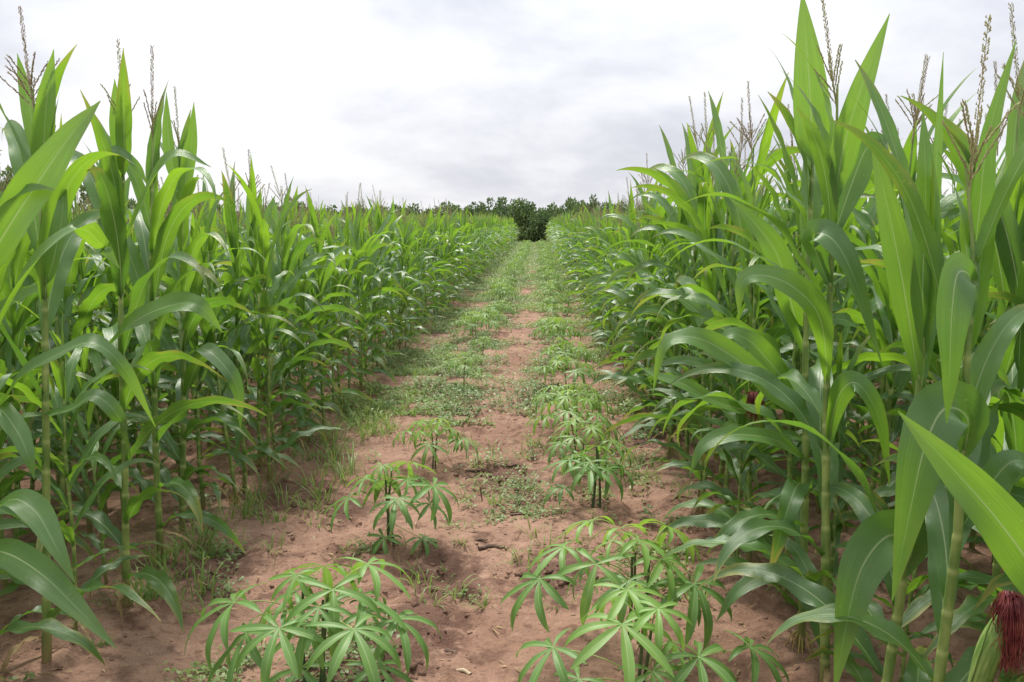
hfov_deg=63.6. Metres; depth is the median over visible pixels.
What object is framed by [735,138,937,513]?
maize plant
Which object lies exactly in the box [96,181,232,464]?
maize plant
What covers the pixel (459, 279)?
maize plant
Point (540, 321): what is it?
cassava plant
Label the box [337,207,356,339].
maize plant
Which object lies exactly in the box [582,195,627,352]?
maize plant
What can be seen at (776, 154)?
maize plant
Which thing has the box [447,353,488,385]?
cassava plant
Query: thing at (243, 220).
maize plant
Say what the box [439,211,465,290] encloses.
maize plant
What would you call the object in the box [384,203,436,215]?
tree
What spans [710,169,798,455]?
maize plant
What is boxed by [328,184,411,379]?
maize plant
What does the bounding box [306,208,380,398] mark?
maize plant
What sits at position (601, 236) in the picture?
maize plant
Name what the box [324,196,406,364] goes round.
maize plant
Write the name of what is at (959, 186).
maize plant
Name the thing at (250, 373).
maize plant
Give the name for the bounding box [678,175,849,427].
maize plant
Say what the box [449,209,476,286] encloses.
maize plant
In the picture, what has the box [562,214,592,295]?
maize plant
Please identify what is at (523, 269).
cassava plant
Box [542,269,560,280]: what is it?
cassava plant
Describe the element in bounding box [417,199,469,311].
maize plant
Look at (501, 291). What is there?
cassava plant
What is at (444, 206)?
tree
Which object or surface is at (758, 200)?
maize plant
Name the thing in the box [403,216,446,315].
maize plant
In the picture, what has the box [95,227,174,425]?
maize plant
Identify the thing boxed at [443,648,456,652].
twig
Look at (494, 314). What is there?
cassava plant
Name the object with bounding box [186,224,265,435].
maize plant
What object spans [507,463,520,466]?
twig
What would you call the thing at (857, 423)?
maize plant
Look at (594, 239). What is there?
maize plant
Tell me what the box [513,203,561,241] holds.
tree
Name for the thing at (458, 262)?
maize plant
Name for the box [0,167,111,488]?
maize plant
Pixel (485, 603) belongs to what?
grass tuft
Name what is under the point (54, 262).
maize plant
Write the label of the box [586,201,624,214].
tree
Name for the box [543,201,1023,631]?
maize field
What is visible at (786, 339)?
maize plant
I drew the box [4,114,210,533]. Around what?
maize plant
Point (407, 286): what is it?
maize plant
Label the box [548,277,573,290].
cassava plant
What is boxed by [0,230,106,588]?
maize plant
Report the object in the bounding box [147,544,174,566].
grass tuft
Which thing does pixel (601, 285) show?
maize plant
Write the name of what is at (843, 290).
maize plant
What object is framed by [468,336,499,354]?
cassava plant
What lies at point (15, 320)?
maize plant
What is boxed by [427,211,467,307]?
maize plant
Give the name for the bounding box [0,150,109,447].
maize plant
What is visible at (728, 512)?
maize plant
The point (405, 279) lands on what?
maize plant
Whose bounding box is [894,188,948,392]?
maize plant
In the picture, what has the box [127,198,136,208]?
tree
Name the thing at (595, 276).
maize plant
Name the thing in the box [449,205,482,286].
maize plant
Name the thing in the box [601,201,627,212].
tree
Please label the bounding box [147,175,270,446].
maize plant
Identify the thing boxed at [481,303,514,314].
cassava plant
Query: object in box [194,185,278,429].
maize plant
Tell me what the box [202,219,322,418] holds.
maize plant
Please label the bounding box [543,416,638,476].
cassava plant
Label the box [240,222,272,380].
maize plant
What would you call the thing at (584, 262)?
maize plant
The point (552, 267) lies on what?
cassava plant
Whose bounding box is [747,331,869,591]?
maize plant
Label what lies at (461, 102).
sky
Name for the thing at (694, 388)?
maize plant
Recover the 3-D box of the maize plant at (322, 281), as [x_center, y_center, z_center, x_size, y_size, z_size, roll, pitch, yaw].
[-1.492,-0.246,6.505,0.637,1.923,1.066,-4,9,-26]
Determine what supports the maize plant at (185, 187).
on the ground at (488, 649)
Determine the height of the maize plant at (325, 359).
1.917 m
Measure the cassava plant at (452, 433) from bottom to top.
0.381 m
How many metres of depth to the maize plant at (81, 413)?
5.50 m
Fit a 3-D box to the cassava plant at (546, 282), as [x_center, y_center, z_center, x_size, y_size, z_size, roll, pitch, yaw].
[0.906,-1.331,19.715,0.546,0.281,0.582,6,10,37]
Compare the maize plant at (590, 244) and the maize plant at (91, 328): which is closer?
the maize plant at (91, 328)
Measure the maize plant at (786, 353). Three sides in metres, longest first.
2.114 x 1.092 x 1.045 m
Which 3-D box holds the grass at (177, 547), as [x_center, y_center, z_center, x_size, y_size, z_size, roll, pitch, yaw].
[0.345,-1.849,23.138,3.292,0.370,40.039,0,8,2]
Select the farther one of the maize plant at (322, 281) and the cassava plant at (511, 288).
the cassava plant at (511, 288)
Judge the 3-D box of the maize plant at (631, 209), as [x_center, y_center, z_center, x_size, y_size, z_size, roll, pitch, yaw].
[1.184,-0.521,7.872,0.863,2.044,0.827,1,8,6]
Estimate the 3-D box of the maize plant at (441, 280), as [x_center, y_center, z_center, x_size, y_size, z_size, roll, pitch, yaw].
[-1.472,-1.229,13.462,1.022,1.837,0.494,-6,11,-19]
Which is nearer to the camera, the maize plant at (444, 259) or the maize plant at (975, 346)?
the maize plant at (975, 346)
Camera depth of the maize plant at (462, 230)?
17.22 m
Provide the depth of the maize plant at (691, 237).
4.23 m
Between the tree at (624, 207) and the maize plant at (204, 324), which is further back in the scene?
the tree at (624, 207)
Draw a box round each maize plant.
[0,5,160,671]
[0,101,155,681]
[0,127,196,547]
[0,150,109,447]
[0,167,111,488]
[0,172,131,539]
[0,196,179,516]
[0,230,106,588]
[0,242,115,489]
[0,259,112,466]
[0,298,52,409]
[0,301,161,643]
[0,327,174,583]
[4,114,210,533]
[11,178,110,485]
[19,212,116,440]
[23,194,138,401]
[52,192,145,443]
[54,141,230,492]
[57,38,266,632]
[69,207,105,386]
[76,202,106,419]
[80,45,248,556]
[80,237,204,465]
[82,201,203,501]
[83,253,166,422]
[85,249,142,454]
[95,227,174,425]
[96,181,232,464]
[99,200,298,512]
[99,219,167,438]
[100,190,238,416]
[107,179,241,476]
[111,86,258,531]
[116,175,299,505]
[126,176,249,453]
[146,331,203,406]
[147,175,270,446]
[168,148,306,496]
[170,164,361,480]
[176,204,256,412]
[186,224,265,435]
[191,207,231,410]
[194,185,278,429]
[200,188,298,423]
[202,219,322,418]
[209,150,327,469]
[214,188,308,405]
[214,220,332,449]
[216,203,279,346]
[217,226,305,413]
[218,206,257,301]
[221,220,255,382]
[238,165,336,453]
[238,202,307,389]
[239,200,321,397]
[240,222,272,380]
[249,184,312,394]
[249,206,360,441]
[256,185,270,375]
[260,173,359,417]
[269,198,357,377]
[269,199,335,374]
[270,196,342,373]
[272,203,358,436]
[274,203,365,411]
[276,229,316,387]
[283,186,376,425]
[298,194,347,348]
[305,194,357,361]
[305,206,361,355]
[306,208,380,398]
[306,210,368,401]
[309,195,403,393]
[316,204,347,367]
[320,183,403,389]
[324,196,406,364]
[325,210,357,356]
[327,195,383,338]
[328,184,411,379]
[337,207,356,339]
[337,217,393,376]
[338,201,377,338]
[340,204,384,340]
[342,190,410,358]
[344,217,414,367]
[347,185,430,351]
[347,191,420,355]
[349,204,393,323]
[349,209,383,336]
[372,203,444,346]
[373,222,398,319]
[377,205,433,349]
[382,212,428,346]
[383,209,434,328]
[384,199,425,351]
[387,218,428,330]
[388,204,424,340]
[389,200,432,344]
[393,221,453,330]
[396,219,438,328]
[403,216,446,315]
[405,213,434,321]
[407,203,457,322]
[409,207,460,314]
[409,208,446,323]
[409,222,448,317]
[410,211,452,308]
[413,207,461,312]
[414,212,457,312]
[415,201,461,313]
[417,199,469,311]
[426,210,473,302]
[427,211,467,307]
[428,223,473,301]
[429,214,469,301]
[431,202,461,304]
[431,207,452,307]
[437,212,478,300]
[438,217,477,295]
[438,218,471,302]
[439,208,474,290]
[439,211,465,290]
[448,208,468,283]
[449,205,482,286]
[449,208,476,290]
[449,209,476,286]
[450,214,482,283]
[450,224,470,285]
[455,209,474,281]
[460,221,475,281]
[556,202,585,279]
[557,216,580,284]
[558,206,590,279]
[560,203,603,306]
[561,206,581,277]
[561,211,593,290]
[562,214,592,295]
[563,202,604,318]
[563,209,602,307]
[564,204,612,312]
[564,213,590,296]
[564,218,589,296]
[565,221,590,289]
[567,205,605,314]
[567,206,603,306]
[568,204,619,317]
[571,203,605,307]
[572,208,626,341]
[572,212,606,315]
[572,215,593,298]
[572,216,612,320]
[573,222,605,313]
[574,191,626,339]
[575,222,592,290]
[577,200,629,365]
[578,203,622,320]
[578,219,612,325]
[579,206,627,325]
[579,220,633,342]
[580,200,630,342]
[581,208,625,343]
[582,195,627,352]
[582,196,628,342]
[582,203,632,360]
[583,185,668,351]
[587,125,722,459]
[587,154,692,422]
[587,196,667,365]
[588,204,621,342]
[592,210,679,366]
[594,178,665,387]
[594,182,692,399]
[594,201,668,394]
[597,92,797,479]
[597,214,650,374]
[598,93,758,461]
[599,163,702,408]
[599,185,672,404]
[601,173,700,406]
[602,125,835,528]
[604,167,734,435]
[605,222,700,445]
[610,201,700,429]
[614,120,763,498]
[615,91,825,514]
[630,72,874,512]
[630,98,793,490]
[637,194,671,331]
[640,155,941,598]
[644,149,852,562]
[652,0,829,654]
[654,0,889,681]
[655,234,664,335]
[666,247,735,381]
[667,138,795,397]
[669,320,801,556]
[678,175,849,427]
[685,173,769,375]
[688,173,813,444]
[696,163,814,415]
[697,52,1023,681]
[707,195,798,393]
[710,155,880,463]
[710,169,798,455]
[719,104,876,447]
[722,171,946,532]
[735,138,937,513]
[737,56,998,585]
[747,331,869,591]
[766,15,1023,681]
[769,143,874,479]
[770,54,977,508]
[774,266,907,418]
[778,94,996,534]
[778,168,817,359]
[781,193,948,466]
[808,439,1023,679]
[817,235,877,407]
[817,272,870,407]
[818,147,1004,607]
[823,129,934,467]
[824,217,903,456]
[826,106,987,463]
[833,130,963,480]
[869,61,1008,548]
[875,202,942,401]
[878,3,1023,681]
[886,112,999,482]
[891,82,1023,681]
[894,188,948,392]
[898,411,1023,681]
[910,162,997,385]
[911,167,999,566]
[916,119,964,252]
[941,173,996,344]
[979,307,997,336]
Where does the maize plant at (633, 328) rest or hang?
on the ground at (488, 649)
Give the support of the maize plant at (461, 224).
on the ground at (488, 649)
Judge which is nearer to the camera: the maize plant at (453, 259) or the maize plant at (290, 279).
the maize plant at (290, 279)
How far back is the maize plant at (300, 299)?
5.99 m
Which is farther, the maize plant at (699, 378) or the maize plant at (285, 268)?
the maize plant at (285, 268)
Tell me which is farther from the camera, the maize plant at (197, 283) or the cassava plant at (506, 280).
the cassava plant at (506, 280)
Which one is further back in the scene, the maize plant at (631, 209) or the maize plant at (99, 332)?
the maize plant at (631, 209)
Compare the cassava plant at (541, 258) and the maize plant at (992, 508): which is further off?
the cassava plant at (541, 258)
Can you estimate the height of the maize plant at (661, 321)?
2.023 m
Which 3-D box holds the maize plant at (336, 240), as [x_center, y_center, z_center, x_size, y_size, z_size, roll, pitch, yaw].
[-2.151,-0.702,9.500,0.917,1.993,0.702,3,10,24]
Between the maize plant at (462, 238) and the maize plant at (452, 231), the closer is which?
the maize plant at (452, 231)
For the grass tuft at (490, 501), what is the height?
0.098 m
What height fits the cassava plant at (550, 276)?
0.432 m
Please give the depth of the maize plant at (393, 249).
9.33 m
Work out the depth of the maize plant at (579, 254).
12.48 m
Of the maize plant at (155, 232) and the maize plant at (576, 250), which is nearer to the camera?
the maize plant at (155, 232)
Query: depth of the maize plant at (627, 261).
7.34 m
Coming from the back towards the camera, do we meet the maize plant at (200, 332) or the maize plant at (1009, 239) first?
the maize plant at (200, 332)
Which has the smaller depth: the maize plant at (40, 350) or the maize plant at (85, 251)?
the maize plant at (40, 350)
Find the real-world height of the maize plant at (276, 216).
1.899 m
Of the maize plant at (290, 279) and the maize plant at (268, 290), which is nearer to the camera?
the maize plant at (290, 279)
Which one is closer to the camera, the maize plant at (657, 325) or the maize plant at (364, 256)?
the maize plant at (657, 325)
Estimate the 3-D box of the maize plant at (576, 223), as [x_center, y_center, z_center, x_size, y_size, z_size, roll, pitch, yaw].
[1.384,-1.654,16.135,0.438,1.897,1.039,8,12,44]
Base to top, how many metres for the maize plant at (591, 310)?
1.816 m
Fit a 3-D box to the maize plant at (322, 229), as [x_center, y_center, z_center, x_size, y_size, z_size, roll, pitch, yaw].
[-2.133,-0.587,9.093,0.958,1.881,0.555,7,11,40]
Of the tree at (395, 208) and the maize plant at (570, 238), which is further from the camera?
the tree at (395, 208)
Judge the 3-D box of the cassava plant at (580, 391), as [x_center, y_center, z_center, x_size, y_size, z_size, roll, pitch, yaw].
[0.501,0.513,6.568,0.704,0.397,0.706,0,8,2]
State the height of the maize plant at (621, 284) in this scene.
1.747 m
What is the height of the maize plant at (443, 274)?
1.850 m
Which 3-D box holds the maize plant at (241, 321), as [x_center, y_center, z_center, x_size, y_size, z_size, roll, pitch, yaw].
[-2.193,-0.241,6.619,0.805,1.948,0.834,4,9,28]
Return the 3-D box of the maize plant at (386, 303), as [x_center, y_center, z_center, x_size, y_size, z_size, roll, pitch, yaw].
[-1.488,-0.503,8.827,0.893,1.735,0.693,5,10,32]
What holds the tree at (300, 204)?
on the ground at (488, 649)
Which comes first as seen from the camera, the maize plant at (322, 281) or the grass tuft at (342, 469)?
the grass tuft at (342, 469)
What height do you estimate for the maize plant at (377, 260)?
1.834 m
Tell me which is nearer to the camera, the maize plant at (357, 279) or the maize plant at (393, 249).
the maize plant at (357, 279)
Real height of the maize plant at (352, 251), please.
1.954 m
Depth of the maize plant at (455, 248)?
18.32 m
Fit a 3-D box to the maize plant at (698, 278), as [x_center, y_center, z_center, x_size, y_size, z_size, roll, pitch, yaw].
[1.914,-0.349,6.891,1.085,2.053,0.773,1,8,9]
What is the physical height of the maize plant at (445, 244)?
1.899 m
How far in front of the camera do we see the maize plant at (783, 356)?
4.75 m
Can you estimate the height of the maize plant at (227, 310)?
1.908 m
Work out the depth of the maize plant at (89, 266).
5.35 m
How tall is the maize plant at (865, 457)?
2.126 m
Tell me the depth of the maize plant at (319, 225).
8.48 m
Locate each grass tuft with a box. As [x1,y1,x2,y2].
[90,634,113,646]
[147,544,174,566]
[335,460,357,476]
[409,408,422,415]
[450,535,469,546]
[463,590,500,609]
[485,488,506,504]
[522,523,560,551]
[528,433,548,445]
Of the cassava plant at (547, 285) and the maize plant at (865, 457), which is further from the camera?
the cassava plant at (547, 285)
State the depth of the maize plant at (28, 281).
4.87 m
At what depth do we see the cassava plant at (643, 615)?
2.64 m
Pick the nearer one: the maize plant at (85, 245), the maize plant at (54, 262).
the maize plant at (54, 262)
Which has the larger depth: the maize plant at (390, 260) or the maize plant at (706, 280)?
the maize plant at (390, 260)
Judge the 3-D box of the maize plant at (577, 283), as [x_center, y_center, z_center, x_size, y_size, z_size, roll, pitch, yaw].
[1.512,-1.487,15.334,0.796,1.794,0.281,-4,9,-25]
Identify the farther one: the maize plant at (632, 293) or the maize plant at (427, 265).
the maize plant at (427, 265)
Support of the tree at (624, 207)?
on the ground at (488, 649)
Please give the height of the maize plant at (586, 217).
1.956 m
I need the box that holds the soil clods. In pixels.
[0,316,933,681]
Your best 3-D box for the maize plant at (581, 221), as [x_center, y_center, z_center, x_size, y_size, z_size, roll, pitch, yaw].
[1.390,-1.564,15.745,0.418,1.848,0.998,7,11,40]
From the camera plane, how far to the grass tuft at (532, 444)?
6.03 m
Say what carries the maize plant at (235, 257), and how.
on the ground at (488, 649)
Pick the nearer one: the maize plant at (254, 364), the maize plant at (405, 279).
the maize plant at (254, 364)
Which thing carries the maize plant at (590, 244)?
on the ground at (488, 649)
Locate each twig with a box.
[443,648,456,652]
[466,469,480,471]
[478,543,504,549]
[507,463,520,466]
[510,513,537,515]
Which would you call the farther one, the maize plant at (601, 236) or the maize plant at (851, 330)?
the maize plant at (601, 236)
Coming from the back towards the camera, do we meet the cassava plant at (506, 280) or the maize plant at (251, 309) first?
the cassava plant at (506, 280)
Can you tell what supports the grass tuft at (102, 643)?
on the ground at (488, 649)
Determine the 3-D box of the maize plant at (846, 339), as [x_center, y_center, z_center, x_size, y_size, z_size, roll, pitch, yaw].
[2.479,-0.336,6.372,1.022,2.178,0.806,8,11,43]
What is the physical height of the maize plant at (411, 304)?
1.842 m
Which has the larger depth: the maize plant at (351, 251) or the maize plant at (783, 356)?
the maize plant at (351, 251)
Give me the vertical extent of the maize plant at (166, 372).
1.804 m
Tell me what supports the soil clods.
on the ground at (488, 649)
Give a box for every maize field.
[0,192,518,583]
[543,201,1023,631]
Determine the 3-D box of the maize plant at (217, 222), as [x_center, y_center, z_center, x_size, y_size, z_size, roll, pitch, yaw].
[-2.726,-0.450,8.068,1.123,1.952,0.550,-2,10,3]
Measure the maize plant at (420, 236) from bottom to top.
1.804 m
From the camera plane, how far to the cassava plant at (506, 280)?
19.47 m
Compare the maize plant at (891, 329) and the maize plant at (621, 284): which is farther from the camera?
the maize plant at (621, 284)
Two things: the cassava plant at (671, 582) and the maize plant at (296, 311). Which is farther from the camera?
the maize plant at (296, 311)
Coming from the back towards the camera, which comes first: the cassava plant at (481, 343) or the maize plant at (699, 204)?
the cassava plant at (481, 343)
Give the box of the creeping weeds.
[0,241,758,681]
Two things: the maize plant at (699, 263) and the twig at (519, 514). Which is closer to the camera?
the twig at (519, 514)
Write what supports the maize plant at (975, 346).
on the ground at (488, 649)
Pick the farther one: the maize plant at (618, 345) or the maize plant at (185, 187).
the maize plant at (618, 345)
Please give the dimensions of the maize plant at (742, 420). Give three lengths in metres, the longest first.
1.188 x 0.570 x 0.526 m
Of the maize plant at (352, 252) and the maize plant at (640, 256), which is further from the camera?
the maize plant at (352, 252)
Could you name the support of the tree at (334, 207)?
on the ground at (488, 649)
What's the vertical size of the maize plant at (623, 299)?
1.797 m
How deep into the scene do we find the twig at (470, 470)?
5.47 m
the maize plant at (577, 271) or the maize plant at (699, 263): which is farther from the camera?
the maize plant at (577, 271)
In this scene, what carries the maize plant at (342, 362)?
on the ground at (488, 649)
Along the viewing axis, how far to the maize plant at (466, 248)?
20.04 m
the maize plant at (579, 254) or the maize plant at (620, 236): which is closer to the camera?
the maize plant at (620, 236)
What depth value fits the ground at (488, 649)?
4.07 m
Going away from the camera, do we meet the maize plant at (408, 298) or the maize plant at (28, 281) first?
the maize plant at (28, 281)
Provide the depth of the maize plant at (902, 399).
6.76 m
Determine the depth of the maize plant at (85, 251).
6.69 m
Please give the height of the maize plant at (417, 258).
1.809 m
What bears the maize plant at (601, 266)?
on the ground at (488, 649)
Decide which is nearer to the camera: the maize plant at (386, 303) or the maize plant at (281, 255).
the maize plant at (281, 255)
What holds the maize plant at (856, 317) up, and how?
on the ground at (488, 649)
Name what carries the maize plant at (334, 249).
on the ground at (488, 649)
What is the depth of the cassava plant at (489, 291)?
16.91 m
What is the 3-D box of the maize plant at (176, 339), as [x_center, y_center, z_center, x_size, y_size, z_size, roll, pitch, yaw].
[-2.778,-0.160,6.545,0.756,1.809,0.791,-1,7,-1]
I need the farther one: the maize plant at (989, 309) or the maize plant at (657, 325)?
the maize plant at (657, 325)
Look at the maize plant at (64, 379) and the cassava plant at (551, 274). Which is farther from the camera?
the cassava plant at (551, 274)
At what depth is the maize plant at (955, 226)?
4.29 m
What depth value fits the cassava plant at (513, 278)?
20.54 m
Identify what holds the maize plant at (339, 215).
on the ground at (488, 649)
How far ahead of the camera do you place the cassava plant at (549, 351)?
8.87 m
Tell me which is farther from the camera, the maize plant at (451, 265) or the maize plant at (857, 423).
the maize plant at (451, 265)
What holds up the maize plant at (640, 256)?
on the ground at (488, 649)
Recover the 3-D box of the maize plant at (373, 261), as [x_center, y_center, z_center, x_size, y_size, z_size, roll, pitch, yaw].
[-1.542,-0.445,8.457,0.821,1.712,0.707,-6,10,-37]
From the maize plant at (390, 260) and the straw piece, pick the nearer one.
the straw piece
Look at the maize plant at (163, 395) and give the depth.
5.73 m
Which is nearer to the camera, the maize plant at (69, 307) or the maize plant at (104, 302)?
the maize plant at (69, 307)
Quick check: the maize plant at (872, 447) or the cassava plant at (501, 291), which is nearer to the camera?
the maize plant at (872, 447)
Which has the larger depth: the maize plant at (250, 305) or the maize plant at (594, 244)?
the maize plant at (594, 244)
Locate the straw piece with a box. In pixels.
[456,668,470,674]
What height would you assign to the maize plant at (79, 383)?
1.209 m
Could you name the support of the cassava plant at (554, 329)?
on the ground at (488, 649)
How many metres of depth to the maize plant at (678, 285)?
4.89 m
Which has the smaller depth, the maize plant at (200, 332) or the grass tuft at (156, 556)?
the grass tuft at (156, 556)
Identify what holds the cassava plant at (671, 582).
on the ground at (488, 649)
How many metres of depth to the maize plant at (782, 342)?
7.00 m
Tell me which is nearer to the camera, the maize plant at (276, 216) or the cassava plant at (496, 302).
the maize plant at (276, 216)
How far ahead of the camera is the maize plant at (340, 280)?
7.14 m
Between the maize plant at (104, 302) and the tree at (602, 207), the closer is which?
the maize plant at (104, 302)
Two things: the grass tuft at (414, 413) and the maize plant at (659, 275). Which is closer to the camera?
the grass tuft at (414, 413)
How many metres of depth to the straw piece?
3.05 m
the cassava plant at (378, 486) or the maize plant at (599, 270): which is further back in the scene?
the maize plant at (599, 270)
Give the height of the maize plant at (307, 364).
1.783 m
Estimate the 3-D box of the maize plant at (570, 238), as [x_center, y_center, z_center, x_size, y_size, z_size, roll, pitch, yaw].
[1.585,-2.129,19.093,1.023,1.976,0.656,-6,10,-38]
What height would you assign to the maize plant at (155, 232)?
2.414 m
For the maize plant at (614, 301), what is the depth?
8.61 m
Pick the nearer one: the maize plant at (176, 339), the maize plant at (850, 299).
the maize plant at (850, 299)
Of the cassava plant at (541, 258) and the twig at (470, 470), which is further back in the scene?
the cassava plant at (541, 258)
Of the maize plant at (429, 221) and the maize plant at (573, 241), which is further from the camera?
the maize plant at (573, 241)
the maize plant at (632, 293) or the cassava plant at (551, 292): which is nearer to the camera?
the maize plant at (632, 293)
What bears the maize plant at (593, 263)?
on the ground at (488, 649)
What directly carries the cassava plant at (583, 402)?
on the ground at (488, 649)
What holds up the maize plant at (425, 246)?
on the ground at (488, 649)
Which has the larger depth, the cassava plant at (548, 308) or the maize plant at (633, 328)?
the cassava plant at (548, 308)
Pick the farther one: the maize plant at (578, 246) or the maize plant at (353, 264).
the maize plant at (578, 246)
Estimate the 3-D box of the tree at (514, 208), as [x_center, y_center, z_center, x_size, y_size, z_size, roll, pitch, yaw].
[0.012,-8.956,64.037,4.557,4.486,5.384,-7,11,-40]
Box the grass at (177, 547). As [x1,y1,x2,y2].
[91,253,796,617]
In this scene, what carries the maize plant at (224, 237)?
on the ground at (488, 649)
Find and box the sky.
[0,0,1023,212]
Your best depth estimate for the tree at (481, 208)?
66.46 m
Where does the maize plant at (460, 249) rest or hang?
on the ground at (488, 649)
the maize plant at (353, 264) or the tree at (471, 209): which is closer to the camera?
the maize plant at (353, 264)
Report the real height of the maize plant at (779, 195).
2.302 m
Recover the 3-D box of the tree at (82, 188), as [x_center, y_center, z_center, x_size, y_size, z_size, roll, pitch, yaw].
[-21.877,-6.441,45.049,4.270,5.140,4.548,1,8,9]
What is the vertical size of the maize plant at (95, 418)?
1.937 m
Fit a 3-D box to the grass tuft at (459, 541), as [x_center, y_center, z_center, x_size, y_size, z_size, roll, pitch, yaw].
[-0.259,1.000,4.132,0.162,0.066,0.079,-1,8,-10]
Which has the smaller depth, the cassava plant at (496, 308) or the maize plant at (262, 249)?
the maize plant at (262, 249)
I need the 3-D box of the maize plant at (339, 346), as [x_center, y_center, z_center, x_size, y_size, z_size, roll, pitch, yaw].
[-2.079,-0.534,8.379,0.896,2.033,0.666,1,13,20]
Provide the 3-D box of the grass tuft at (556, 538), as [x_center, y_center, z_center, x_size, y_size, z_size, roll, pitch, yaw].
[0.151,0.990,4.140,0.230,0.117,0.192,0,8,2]
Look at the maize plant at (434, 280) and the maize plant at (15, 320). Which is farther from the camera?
the maize plant at (434, 280)
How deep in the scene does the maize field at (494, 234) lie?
19.03 m
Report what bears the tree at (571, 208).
on the ground at (488, 649)
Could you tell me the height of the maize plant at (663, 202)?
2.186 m
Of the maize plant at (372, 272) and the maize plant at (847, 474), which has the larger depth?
the maize plant at (372, 272)
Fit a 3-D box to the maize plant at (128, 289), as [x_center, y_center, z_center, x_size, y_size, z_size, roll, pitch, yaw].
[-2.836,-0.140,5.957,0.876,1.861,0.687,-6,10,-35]
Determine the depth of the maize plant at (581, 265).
13.01 m
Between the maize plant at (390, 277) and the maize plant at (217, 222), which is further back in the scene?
the maize plant at (390, 277)
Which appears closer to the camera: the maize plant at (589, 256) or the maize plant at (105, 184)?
the maize plant at (105, 184)
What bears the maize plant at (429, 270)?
on the ground at (488, 649)
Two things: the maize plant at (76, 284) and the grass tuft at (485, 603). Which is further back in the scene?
the maize plant at (76, 284)
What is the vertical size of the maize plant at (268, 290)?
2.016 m
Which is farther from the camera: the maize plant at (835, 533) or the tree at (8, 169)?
the tree at (8, 169)
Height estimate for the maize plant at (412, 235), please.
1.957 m
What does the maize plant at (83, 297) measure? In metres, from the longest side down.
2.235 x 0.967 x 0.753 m
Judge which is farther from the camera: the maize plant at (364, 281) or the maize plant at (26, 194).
the maize plant at (364, 281)
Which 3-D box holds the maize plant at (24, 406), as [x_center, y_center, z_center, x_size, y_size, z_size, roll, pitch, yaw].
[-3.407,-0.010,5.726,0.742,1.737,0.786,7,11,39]
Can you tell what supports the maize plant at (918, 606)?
on the ground at (488, 649)
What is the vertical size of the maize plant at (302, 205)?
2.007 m
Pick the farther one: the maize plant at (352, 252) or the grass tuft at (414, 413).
the maize plant at (352, 252)
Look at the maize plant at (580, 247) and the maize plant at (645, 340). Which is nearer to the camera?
the maize plant at (645, 340)
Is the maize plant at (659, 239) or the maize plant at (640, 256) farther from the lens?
the maize plant at (659, 239)
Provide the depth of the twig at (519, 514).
4.67 m
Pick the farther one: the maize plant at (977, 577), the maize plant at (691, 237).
the maize plant at (691, 237)
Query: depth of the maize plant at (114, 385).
4.61 m
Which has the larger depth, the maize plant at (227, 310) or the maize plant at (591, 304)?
the maize plant at (591, 304)
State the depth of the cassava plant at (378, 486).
4.04 m
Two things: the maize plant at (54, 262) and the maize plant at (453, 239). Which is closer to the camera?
the maize plant at (54, 262)
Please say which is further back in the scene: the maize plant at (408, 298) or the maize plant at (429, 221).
the maize plant at (429, 221)
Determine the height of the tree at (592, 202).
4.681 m
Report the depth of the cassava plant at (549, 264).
25.57 m
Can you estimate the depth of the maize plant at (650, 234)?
6.59 m
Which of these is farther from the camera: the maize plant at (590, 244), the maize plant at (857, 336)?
the maize plant at (590, 244)
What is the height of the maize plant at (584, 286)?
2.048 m
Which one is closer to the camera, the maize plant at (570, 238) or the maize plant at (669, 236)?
the maize plant at (669, 236)
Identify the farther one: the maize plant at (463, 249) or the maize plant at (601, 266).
the maize plant at (463, 249)
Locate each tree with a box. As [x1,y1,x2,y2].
[0,165,12,190]
[74,182,92,211]
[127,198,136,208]
[192,204,222,216]
[272,196,306,212]
[321,204,366,215]
[371,204,400,213]
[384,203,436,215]
[432,202,459,210]
[434,200,486,216]
[475,197,508,216]
[486,196,539,241]
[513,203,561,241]
[548,197,585,217]
[564,194,597,214]
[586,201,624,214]
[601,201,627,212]
[619,200,639,213]
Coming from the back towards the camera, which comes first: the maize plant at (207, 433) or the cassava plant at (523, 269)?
the cassava plant at (523, 269)
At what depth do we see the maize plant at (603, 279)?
10.07 m
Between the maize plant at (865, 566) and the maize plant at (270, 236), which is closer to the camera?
the maize plant at (865, 566)
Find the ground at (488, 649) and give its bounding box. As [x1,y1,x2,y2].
[0,245,1023,681]
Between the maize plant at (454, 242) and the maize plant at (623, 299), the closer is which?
the maize plant at (623, 299)
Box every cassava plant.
[184,557,441,681]
[320,461,458,556]
[392,418,483,468]
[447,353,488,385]
[452,311,498,338]
[468,308,511,330]
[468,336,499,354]
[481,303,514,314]
[485,298,521,311]
[486,283,514,300]
[489,281,519,298]
[490,278,515,288]
[491,283,518,296]
[499,275,519,284]
[499,516,731,649]
[502,270,518,275]
[505,263,524,270]
[506,260,521,267]
[506,265,526,277]
[514,252,525,259]
[516,582,788,681]
[524,389,624,448]
[530,317,572,333]
[531,355,599,389]
[531,381,618,423]
[533,317,585,344]
[534,265,552,278]
[535,285,566,297]
[537,282,563,292]
[538,270,561,280]
[538,279,558,289]
[538,337,593,371]
[539,254,555,260]
[539,304,572,315]
[540,295,571,309]
[541,260,556,269]
[541,266,557,272]
[541,445,643,507]
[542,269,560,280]
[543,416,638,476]
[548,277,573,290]
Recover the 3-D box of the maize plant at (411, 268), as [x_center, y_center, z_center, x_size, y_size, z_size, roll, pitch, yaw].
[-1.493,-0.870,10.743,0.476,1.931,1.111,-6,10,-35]
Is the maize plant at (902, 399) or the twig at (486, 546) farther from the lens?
the maize plant at (902, 399)

